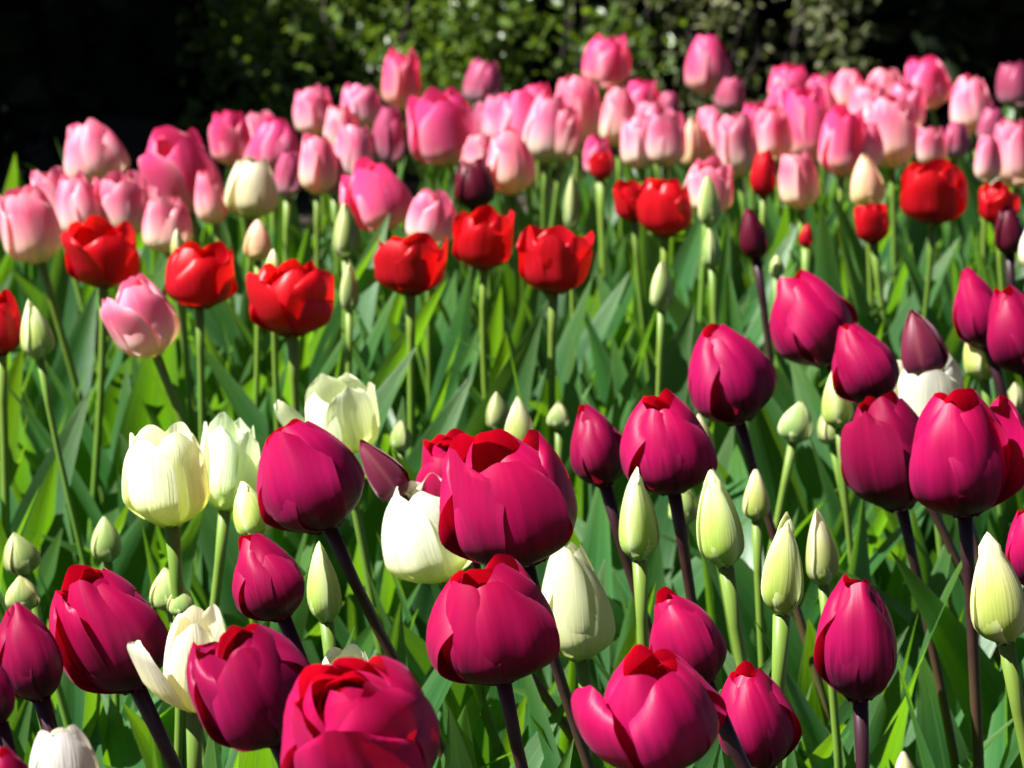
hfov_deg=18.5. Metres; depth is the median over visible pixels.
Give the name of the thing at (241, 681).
tulip
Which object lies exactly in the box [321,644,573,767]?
tulip
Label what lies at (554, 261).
tulip
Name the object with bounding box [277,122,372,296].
tulip
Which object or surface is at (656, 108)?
tulip
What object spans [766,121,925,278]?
tulip
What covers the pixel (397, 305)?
tulip
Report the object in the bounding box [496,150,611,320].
tulip
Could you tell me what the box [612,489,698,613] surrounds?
budding tulip
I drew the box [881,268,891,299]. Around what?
flowerless tulip
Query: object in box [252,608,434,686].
flowerless tulip
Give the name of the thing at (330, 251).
flowerless tulip
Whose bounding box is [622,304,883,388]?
flowerless tulip
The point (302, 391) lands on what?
flowerless tulip
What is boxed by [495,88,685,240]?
tulip
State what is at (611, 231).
flowerless tulip
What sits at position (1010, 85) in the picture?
tulip
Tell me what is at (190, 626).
tulip
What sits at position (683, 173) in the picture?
flowerless tulip
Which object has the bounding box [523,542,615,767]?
tulip
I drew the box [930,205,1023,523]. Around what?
tulip
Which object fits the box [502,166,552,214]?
flowerless tulip
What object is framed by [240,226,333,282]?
flowerless tulip
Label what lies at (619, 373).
flowerless tulip
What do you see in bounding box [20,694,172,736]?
flowerless tulip
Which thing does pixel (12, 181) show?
flowerless tulip
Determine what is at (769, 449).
flowerless tulip
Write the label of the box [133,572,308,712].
flowerless tulip
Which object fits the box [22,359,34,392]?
flowerless tulip
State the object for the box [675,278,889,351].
flowerless tulip
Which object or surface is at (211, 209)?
tulip
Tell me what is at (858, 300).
flowerless tulip
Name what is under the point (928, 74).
tulip
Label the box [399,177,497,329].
flowerless tulip
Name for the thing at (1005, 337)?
tulip
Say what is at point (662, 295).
budding tulip
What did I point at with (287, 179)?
tulip
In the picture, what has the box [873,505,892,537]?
flowerless tulip
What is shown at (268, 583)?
tulip
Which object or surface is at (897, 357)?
flowerless tulip
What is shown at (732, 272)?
flowerless tulip
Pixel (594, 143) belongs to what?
tulip
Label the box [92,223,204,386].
flowerless tulip
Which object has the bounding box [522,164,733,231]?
flowerless tulip
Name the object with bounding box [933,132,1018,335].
tulip
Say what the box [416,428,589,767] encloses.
tulip
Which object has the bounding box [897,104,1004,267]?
tulip
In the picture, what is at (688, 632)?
tulip
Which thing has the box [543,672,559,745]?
flowerless tulip
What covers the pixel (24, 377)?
flowerless tulip
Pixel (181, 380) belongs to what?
flowerless tulip
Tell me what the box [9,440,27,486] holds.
flowerless tulip
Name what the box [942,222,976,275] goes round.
flowerless tulip
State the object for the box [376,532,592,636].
flowerless tulip
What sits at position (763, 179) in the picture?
tulip
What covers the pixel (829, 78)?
tulip
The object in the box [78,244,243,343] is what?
flowerless tulip
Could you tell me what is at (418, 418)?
flowerless tulip
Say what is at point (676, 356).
flowerless tulip
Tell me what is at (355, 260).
flowerless tulip
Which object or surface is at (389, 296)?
flowerless tulip
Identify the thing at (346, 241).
budding tulip
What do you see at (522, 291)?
flowerless tulip
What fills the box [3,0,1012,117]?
dark hedge
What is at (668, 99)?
tulip
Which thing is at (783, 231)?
flowerless tulip
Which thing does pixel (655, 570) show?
flowerless tulip
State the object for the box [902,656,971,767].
flowerless tulip
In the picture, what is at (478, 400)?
flowerless tulip
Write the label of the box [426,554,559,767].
tulip
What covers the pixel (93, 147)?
tulip
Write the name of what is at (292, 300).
tulip
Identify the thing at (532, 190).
flowerless tulip
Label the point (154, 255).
flowerless tulip
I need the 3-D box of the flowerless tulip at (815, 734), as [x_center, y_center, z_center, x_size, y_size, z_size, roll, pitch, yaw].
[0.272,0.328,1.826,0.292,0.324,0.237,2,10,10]
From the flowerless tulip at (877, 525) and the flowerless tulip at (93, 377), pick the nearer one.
the flowerless tulip at (877, 525)
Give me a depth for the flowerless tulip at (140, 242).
3.70 m
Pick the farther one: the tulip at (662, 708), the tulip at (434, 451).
the tulip at (434, 451)
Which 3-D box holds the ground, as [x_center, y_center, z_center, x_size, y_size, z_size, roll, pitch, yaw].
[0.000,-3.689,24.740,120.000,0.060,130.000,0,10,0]
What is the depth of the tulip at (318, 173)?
3.21 m
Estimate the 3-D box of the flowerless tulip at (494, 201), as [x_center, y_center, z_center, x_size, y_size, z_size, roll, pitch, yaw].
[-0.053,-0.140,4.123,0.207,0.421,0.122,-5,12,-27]
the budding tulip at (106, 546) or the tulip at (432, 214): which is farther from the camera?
the tulip at (432, 214)
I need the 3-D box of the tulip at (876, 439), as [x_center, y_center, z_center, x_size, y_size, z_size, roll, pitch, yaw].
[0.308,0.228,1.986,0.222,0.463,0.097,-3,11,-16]
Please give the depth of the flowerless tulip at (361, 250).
3.52 m
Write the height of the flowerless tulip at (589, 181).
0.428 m
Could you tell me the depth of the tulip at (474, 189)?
3.21 m
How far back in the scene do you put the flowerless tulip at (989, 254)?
3.57 m
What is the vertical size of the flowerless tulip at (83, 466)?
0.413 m
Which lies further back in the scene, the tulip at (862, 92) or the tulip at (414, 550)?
the tulip at (862, 92)
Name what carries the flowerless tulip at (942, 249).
on the ground
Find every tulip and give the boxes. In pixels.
[0,183,286,501]
[0,187,147,317]
[0,254,13,294]
[0,272,11,292]
[0,289,93,567]
[0,469,155,620]
[0,475,188,599]
[0,509,203,766]
[0,517,197,708]
[0,532,231,767]
[0,557,2,589]
[0,602,63,732]
[0,664,17,755]
[0,747,28,767]
[1,486,39,586]
[2,154,31,279]
[5,575,103,767]
[7,241,365,601]
[7,348,97,488]
[7,353,91,497]
[9,215,139,596]
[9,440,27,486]
[10,346,20,358]
[10,351,27,392]
[10,388,91,617]
[10,699,31,761]
[11,271,98,376]
[11,351,26,364]
[14,259,109,351]
[14,665,174,748]
[16,530,47,626]
[18,169,144,286]
[18,244,150,352]
[18,284,177,560]
[19,343,312,447]
[20,299,226,629]
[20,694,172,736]
[21,272,155,458]
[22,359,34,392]
[22,457,128,568]
[23,256,167,564]
[23,262,98,338]
[23,288,97,436]
[23,362,27,374]
[23,470,418,607]
[25,166,228,421]
[26,245,114,411]
[29,166,214,241]
[29,724,98,767]
[35,255,53,294]
[44,229,363,575]
[47,447,127,590]
[49,564,182,767]
[55,169,270,415]
[56,141,110,343]
[60,249,206,403]
[64,118,324,387]
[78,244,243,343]
[82,516,221,767]
[87,195,299,444]
[90,311,361,494]
[90,333,109,388]
[92,168,149,365]
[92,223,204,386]
[95,330,286,371]
[99,517,126,569]
[100,273,420,662]
[100,691,573,767]
[101,694,511,767]
[107,217,275,346]
[111,234,381,384]
[116,259,474,610]
[120,284,196,396]
[120,433,285,552]
[122,422,354,767]
[122,702,152,767]
[127,604,225,767]
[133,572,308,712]
[138,126,311,367]
[138,345,416,647]
[140,249,367,550]
[142,526,156,586]
[144,219,395,426]
[148,533,373,659]
[149,182,455,403]
[149,567,451,764]
[149,731,216,767]
[165,280,446,442]
[167,585,238,767]
[173,156,383,414]
[186,623,310,767]
[188,115,300,351]
[191,110,273,246]
[191,110,341,334]
[191,503,320,664]
[194,170,313,397]
[194,311,542,595]
[195,166,242,255]
[197,213,388,419]
[197,218,206,228]
[200,412,451,767]
[204,326,227,409]
[214,414,413,604]
[224,188,479,429]
[228,104,358,269]
[232,533,308,661]
[233,481,476,767]
[237,122,332,257]
[240,212,328,273]
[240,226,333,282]
[248,545,434,684]
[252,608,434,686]
[257,418,615,767]
[266,533,606,767]
[274,151,314,342]
[274,372,487,755]
[276,195,382,304]
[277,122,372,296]
[279,202,479,443]
[280,656,439,767]
[285,397,486,649]
[293,83,452,270]
[298,301,425,393]
[299,133,337,331]
[299,352,508,514]
[302,420,412,648]
[307,542,341,655]
[310,197,405,330]
[312,105,405,269]
[320,193,495,226]
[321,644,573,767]
[323,156,629,374]
[325,154,402,324]
[328,214,476,450]
[332,271,426,427]
[337,319,543,448]
[340,156,630,432]
[340,260,534,416]
[341,83,453,235]
[344,400,748,598]
[353,254,357,267]
[356,238,403,328]
[359,206,583,244]
[359,439,1012,767]
[363,405,478,510]
[366,101,489,245]
[369,157,405,242]
[373,232,592,459]
[373,396,655,767]
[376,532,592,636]
[381,271,491,401]
[382,47,462,193]
[382,289,404,317]
[382,472,801,755]
[382,600,563,767]
[391,220,404,235]
[393,132,602,342]
[393,392,565,680]
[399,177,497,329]
[401,337,556,430]
[403,87,575,228]
[403,221,408,236]
[405,219,630,324]
[407,204,592,452]
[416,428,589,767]
[421,273,478,357]
[423,103,580,277]
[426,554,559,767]
[432,278,771,369]
[434,330,789,406]
[435,127,635,379]
[438,429,786,767]
[445,689,720,767]
[447,165,456,204]
[455,368,482,407]
[463,57,501,103]
[466,284,542,419]
[470,368,713,433]
[472,173,580,397]
[480,94,584,287]
[487,297,706,334]
[489,655,771,767]
[491,134,672,304]
[491,191,502,211]
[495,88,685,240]
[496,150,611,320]
[496,191,515,324]
[501,664,568,759]
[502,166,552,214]
[502,178,733,286]
[503,309,656,440]
[509,301,694,547]
[510,222,638,324]
[513,499,1023,767]
[516,225,640,517]
[518,107,685,310]
[519,215,702,380]
[522,93,626,277]
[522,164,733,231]
[522,262,796,414]
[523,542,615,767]
[525,82,635,236]
[525,173,592,229]
[529,329,892,417]
[529,388,897,767]
[531,184,630,236]
[538,178,774,409]
[539,225,754,416]
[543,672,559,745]
[554,74,629,243]
[557,252,796,320]
[560,487,612,669]
[562,34,630,181]
[570,403,850,767]
[571,644,726,767]
[574,490,885,695]
[575,175,720,379]
[579,79,659,218]
[581,286,634,352]
[584,396,701,558]
[586,178,798,403]
[591,78,797,226]
[592,508,1022,767]
[593,310,626,397]
[593,630,636,681]
[596,155,732,373]
[599,84,661,252]
[609,208,612,254]
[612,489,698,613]
[613,114,697,325]
[613,541,665,668]
[619,467,720,767]
[620,161,759,268]
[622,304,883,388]
[623,304,655,365]
[628,111,845,314]
[631,400,928,612]
[635,100,743,269]
[639,105,745,293]
[643,266,703,355]
[649,586,751,767]
[650,261,837,580]
[654,168,743,302]
[658,91,714,225]
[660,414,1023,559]
[668,149,776,308]
[668,254,820,415]
[671,33,731,184]
[671,504,873,620]
[673,161,896,193]
[674,166,835,246]
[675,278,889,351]
[681,118,793,270]
[688,323,955,755]
[689,488,886,610]
[689,519,964,750]
[693,413,848,684]
[696,469,854,767]
[697,258,884,351]
[701,314,905,632]
[702,228,743,435]
[713,406,924,617]
[714,76,744,116]
[714,82,837,272]
[714,178,737,230]
[718,661,801,767]
[723,618,1023,767]
[729,200,963,350]
[729,225,737,303]
[733,103,897,298]
[740,197,847,255]
[740,208,773,363]
[741,101,813,274]
[742,102,902,296]
[742,469,855,767]
[745,172,897,219]
[747,336,995,565]
[753,617,845,767]
[761,512,803,767]
[763,204,902,353]
[764,86,904,275]
[765,83,879,268]
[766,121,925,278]
[768,63,849,230]
[770,269,1012,627]
[777,574,896,767]
[778,149,960,358]
[789,203,1023,381]
[789,351,974,387]
[793,209,907,236]
[797,223,939,308]
[799,205,817,246]
[799,223,882,367]
[801,352,951,372]
[804,354,998,670]
[804,626,908,761]
[806,72,834,221]
[811,80,964,267]
[817,68,949,208]
[819,326,963,421]
[820,226,994,402]
[821,371,880,593]
[827,517,911,656]
[828,225,976,272]
[831,322,1000,671]
[833,174,1012,267]
[834,126,947,310]
[840,390,969,767]
[848,81,925,219]
[850,153,943,323]
[863,93,974,284]
[865,242,911,327]
[866,68,909,235]
[867,534,933,566]
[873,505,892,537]
[874,235,947,342]
[879,166,889,209]
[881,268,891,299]
[883,382,1023,564]
[884,193,972,280]
[889,388,1023,767]
[890,550,1013,734]
[894,268,1006,359]
[895,179,1019,342]
[895,751,913,767]
[896,168,898,196]
[896,343,1005,637]
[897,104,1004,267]
[900,158,990,393]
[901,309,1023,665]
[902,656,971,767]
[904,55,1007,185]
[908,121,998,288]
[908,152,919,164]
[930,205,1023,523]
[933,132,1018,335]
[936,215,965,256]
[937,118,1023,305]
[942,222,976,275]
[950,73,993,258]
[953,267,1008,397]
[957,157,995,257]
[958,509,1023,767]
[961,248,976,390]
[965,106,1014,184]
[965,157,993,232]
[970,224,992,290]
[970,532,1023,767]
[978,216,1023,268]
[981,182,1023,224]
[987,255,996,291]
[987,284,1023,384]
[992,368,1023,503]
[996,59,1023,120]
[1018,234,1023,265]
[1020,188,1023,206]
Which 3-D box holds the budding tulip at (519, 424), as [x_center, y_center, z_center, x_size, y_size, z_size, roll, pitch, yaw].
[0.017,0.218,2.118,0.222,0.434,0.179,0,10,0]
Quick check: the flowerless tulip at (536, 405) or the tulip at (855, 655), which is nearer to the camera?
the tulip at (855, 655)
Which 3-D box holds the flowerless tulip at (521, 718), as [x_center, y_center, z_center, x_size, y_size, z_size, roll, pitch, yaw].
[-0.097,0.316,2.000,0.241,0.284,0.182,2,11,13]
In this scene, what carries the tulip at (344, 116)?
on the ground
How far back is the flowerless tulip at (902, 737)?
2.06 m
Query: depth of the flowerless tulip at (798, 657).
2.12 m
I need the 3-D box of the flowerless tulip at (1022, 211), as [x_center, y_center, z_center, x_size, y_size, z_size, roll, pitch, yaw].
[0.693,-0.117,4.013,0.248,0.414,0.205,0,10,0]
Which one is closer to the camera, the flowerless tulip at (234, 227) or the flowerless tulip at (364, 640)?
the flowerless tulip at (364, 640)
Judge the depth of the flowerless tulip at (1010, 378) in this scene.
2.45 m
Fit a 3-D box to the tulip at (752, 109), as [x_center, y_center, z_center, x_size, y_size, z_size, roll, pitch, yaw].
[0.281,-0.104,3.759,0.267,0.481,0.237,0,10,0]
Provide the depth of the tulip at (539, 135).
3.51 m
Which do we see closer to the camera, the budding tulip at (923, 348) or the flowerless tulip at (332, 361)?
the budding tulip at (923, 348)
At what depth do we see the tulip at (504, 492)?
1.61 m
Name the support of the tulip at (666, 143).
on the ground
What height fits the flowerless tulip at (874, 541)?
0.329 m
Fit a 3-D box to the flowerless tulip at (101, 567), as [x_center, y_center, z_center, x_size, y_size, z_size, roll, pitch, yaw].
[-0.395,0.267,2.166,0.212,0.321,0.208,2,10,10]
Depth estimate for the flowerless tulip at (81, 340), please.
2.93 m
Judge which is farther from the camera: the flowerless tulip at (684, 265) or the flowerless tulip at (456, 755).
the flowerless tulip at (684, 265)
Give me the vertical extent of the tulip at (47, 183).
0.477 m
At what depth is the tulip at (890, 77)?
4.04 m
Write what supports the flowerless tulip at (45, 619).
on the ground
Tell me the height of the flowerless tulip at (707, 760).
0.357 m
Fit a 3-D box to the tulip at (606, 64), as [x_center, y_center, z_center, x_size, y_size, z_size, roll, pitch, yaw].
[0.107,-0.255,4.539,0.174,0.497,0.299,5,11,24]
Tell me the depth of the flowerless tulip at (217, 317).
3.06 m
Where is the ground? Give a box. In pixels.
[0,102,1014,235]
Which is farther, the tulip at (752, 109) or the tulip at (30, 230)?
the tulip at (752, 109)
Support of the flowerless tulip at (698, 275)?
on the ground
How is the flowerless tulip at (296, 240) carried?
on the ground
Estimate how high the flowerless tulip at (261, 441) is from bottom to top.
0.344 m
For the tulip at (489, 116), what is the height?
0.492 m
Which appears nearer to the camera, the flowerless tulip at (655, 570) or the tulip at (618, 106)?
the flowerless tulip at (655, 570)
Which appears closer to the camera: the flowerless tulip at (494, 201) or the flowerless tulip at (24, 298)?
the flowerless tulip at (24, 298)
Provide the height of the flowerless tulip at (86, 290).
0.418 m
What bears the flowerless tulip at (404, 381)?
on the ground
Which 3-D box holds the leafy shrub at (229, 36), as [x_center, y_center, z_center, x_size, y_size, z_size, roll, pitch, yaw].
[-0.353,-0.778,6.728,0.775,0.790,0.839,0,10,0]
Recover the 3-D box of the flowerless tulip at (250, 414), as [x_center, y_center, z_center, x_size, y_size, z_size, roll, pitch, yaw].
[-0.079,0.158,2.495,0.243,0.418,0.264,-7,12,-34]
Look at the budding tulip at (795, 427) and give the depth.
2.31 m
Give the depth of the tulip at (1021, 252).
2.60 m
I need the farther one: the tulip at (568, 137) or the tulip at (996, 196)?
the tulip at (568, 137)
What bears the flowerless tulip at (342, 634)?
on the ground
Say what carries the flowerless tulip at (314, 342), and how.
on the ground
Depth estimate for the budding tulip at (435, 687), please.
1.81 m
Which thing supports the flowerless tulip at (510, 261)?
on the ground
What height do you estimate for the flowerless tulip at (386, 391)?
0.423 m
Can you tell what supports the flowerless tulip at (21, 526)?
on the ground
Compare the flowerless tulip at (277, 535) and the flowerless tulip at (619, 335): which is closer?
the flowerless tulip at (277, 535)
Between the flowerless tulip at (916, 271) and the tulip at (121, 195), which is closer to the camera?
the tulip at (121, 195)
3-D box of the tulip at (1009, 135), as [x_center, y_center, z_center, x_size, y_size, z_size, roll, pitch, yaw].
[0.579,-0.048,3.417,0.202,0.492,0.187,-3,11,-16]
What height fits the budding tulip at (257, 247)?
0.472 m
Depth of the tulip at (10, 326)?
2.23 m
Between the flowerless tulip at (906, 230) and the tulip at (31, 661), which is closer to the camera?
the tulip at (31, 661)
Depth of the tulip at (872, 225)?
2.92 m
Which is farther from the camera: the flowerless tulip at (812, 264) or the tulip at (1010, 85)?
the tulip at (1010, 85)
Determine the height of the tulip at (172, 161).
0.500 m
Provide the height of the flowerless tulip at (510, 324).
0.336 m
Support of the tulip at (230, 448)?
on the ground
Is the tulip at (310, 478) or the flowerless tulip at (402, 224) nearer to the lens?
the tulip at (310, 478)
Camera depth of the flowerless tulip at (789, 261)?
3.23 m
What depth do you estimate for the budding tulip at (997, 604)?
1.46 m
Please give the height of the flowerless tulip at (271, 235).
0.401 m
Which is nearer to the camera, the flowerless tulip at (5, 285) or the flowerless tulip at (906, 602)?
the flowerless tulip at (906, 602)
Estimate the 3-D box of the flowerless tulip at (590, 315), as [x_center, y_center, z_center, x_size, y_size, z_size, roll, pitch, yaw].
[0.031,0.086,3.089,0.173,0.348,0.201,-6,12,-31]
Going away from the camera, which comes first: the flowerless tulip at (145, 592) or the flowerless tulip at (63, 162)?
the flowerless tulip at (145, 592)
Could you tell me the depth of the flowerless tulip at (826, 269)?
3.01 m
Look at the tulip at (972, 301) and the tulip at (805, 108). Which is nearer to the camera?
the tulip at (972, 301)
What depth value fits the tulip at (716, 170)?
3.09 m
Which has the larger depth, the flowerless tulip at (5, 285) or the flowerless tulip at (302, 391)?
the flowerless tulip at (5, 285)
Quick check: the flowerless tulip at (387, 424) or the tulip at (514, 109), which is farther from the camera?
the tulip at (514, 109)
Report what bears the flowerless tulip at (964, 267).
on the ground
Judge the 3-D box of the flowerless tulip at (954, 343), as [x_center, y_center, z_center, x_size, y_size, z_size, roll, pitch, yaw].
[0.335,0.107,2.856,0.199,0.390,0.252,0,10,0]
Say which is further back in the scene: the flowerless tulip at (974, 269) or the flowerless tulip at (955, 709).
the flowerless tulip at (974, 269)
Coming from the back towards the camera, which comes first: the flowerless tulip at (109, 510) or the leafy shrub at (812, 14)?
the leafy shrub at (812, 14)
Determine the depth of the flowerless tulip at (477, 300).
3.40 m
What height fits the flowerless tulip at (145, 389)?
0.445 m
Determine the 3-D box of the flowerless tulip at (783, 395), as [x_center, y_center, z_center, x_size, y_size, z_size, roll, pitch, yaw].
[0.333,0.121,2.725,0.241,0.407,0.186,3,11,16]
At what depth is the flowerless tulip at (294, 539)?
2.33 m
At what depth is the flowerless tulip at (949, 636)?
1.92 m
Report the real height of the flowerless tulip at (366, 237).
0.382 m
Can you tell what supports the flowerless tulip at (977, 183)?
on the ground
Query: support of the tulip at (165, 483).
on the ground
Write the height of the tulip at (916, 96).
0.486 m
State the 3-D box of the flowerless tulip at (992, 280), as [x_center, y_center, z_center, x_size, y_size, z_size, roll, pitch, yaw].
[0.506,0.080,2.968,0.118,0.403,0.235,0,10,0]
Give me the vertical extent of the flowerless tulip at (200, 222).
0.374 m
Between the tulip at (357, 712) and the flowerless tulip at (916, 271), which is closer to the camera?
the tulip at (357, 712)
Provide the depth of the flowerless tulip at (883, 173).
4.07 m
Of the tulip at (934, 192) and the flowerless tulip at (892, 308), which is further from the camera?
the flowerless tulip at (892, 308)
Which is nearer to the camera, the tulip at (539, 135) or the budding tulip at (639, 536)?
the budding tulip at (639, 536)
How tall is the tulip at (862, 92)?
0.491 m
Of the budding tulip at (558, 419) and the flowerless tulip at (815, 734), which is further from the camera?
the budding tulip at (558, 419)
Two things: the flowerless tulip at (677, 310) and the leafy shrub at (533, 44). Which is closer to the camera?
the flowerless tulip at (677, 310)
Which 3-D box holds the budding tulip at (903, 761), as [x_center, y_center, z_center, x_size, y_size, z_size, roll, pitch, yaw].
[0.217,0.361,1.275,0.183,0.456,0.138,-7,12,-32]
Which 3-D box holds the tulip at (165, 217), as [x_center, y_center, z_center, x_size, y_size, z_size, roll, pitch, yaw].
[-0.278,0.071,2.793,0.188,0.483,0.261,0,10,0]
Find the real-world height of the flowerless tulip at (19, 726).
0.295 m
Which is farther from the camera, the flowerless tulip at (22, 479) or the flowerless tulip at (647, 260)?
the flowerless tulip at (647, 260)
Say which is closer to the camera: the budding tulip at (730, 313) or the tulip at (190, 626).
the tulip at (190, 626)
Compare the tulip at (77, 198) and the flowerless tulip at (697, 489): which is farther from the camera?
the tulip at (77, 198)
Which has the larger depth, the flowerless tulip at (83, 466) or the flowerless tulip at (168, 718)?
the flowerless tulip at (83, 466)
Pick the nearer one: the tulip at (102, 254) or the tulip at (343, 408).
the tulip at (343, 408)
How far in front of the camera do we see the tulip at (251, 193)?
3.00 m
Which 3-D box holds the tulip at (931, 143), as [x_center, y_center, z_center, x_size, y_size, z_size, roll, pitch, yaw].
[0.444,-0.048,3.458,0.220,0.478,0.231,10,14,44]
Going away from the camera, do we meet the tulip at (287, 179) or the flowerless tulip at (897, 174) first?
the tulip at (287, 179)
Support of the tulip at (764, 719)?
on the ground
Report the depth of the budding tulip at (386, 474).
1.82 m
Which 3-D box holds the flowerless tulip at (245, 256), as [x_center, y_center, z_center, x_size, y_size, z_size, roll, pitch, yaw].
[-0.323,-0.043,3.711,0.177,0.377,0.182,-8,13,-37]
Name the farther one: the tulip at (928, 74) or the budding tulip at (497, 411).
the tulip at (928, 74)
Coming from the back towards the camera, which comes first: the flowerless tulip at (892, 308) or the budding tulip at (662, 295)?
the flowerless tulip at (892, 308)
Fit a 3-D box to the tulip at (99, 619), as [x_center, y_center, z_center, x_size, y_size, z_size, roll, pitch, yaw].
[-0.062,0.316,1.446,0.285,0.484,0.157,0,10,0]
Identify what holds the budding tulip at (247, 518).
on the ground
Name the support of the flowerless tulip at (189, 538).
on the ground
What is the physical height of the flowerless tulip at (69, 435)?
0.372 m
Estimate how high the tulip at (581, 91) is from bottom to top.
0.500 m
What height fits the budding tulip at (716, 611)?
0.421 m
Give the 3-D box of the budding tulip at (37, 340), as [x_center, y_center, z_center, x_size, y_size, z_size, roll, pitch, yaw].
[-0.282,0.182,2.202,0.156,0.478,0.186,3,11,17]
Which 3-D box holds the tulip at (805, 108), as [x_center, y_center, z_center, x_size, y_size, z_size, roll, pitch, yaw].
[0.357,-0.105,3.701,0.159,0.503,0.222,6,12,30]
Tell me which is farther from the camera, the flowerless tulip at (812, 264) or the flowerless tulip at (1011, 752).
the flowerless tulip at (812, 264)
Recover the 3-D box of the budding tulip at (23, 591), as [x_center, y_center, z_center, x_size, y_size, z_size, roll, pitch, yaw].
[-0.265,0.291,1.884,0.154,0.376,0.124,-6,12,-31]
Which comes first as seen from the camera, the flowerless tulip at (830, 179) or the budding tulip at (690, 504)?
the budding tulip at (690, 504)
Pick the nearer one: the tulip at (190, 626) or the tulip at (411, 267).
the tulip at (190, 626)
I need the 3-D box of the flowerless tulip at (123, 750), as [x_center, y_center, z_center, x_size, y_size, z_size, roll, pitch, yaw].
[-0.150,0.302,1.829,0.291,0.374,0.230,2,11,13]
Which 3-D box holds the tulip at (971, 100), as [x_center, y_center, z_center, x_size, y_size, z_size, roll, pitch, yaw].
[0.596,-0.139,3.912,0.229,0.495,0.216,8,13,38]
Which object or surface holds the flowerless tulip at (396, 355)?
on the ground
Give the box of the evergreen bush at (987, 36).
[870,0,1023,145]
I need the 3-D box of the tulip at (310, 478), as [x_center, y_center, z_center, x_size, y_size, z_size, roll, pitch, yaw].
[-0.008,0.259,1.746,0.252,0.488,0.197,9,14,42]
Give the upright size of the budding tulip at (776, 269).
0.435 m
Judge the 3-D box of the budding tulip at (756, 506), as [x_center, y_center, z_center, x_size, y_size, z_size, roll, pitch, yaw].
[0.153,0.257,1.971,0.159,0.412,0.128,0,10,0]
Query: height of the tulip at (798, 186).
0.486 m
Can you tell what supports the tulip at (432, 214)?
on the ground
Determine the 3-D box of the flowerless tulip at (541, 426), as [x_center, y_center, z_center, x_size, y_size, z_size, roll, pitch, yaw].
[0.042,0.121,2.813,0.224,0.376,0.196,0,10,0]
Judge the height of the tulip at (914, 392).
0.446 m
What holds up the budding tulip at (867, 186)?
on the ground
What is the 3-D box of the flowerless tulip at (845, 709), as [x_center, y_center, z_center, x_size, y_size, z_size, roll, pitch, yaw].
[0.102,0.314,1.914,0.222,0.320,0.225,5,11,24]
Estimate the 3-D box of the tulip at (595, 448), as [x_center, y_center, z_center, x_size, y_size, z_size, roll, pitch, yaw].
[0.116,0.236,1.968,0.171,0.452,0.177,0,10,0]
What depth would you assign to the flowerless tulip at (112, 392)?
2.84 m
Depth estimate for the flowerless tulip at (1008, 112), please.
4.20 m
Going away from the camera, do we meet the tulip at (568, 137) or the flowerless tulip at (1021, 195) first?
the tulip at (568, 137)
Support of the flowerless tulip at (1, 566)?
on the ground
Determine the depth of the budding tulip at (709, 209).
2.84 m
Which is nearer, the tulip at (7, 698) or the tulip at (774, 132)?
the tulip at (7, 698)
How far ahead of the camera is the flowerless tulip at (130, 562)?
2.37 m
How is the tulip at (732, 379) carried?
on the ground
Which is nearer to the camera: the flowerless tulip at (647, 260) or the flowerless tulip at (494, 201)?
the flowerless tulip at (647, 260)
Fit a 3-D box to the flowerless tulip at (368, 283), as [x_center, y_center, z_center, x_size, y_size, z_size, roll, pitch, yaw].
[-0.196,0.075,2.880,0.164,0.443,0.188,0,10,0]
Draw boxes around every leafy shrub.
[173,0,527,193]
[395,0,686,179]
[574,0,879,126]
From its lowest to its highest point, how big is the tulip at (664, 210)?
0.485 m
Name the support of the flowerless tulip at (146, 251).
on the ground
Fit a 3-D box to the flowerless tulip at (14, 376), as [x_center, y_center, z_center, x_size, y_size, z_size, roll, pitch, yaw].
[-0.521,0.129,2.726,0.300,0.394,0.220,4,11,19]
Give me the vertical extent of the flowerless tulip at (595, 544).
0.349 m
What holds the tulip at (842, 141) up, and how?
on the ground
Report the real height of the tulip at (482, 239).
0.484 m
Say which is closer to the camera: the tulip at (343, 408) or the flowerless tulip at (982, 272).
the tulip at (343, 408)
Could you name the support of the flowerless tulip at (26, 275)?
on the ground
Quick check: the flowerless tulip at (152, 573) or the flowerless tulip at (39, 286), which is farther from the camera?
the flowerless tulip at (39, 286)
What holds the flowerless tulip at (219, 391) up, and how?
on the ground
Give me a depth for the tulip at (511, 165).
3.23 m
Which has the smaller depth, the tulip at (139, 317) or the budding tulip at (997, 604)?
the budding tulip at (997, 604)
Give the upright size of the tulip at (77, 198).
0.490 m
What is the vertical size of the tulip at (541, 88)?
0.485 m
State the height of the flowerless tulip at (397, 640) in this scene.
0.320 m
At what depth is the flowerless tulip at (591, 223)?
3.67 m
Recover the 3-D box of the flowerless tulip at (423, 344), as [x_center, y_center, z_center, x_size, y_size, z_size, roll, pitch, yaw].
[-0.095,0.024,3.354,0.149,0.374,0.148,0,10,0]
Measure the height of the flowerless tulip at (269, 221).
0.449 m
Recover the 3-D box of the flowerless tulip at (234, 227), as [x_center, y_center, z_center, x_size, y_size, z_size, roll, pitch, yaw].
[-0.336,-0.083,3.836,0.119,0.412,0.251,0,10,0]
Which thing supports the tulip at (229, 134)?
on the ground
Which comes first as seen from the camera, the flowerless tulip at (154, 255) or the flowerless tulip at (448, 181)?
the flowerless tulip at (154, 255)
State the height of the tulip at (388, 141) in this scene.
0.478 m
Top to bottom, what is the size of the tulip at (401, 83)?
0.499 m
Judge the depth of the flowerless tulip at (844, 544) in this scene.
2.27 m
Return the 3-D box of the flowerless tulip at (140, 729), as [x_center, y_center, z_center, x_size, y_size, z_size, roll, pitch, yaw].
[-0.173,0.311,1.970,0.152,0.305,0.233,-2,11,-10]
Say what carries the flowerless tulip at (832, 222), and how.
on the ground
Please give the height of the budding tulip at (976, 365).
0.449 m
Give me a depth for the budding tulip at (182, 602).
1.74 m
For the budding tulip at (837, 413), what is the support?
on the ground

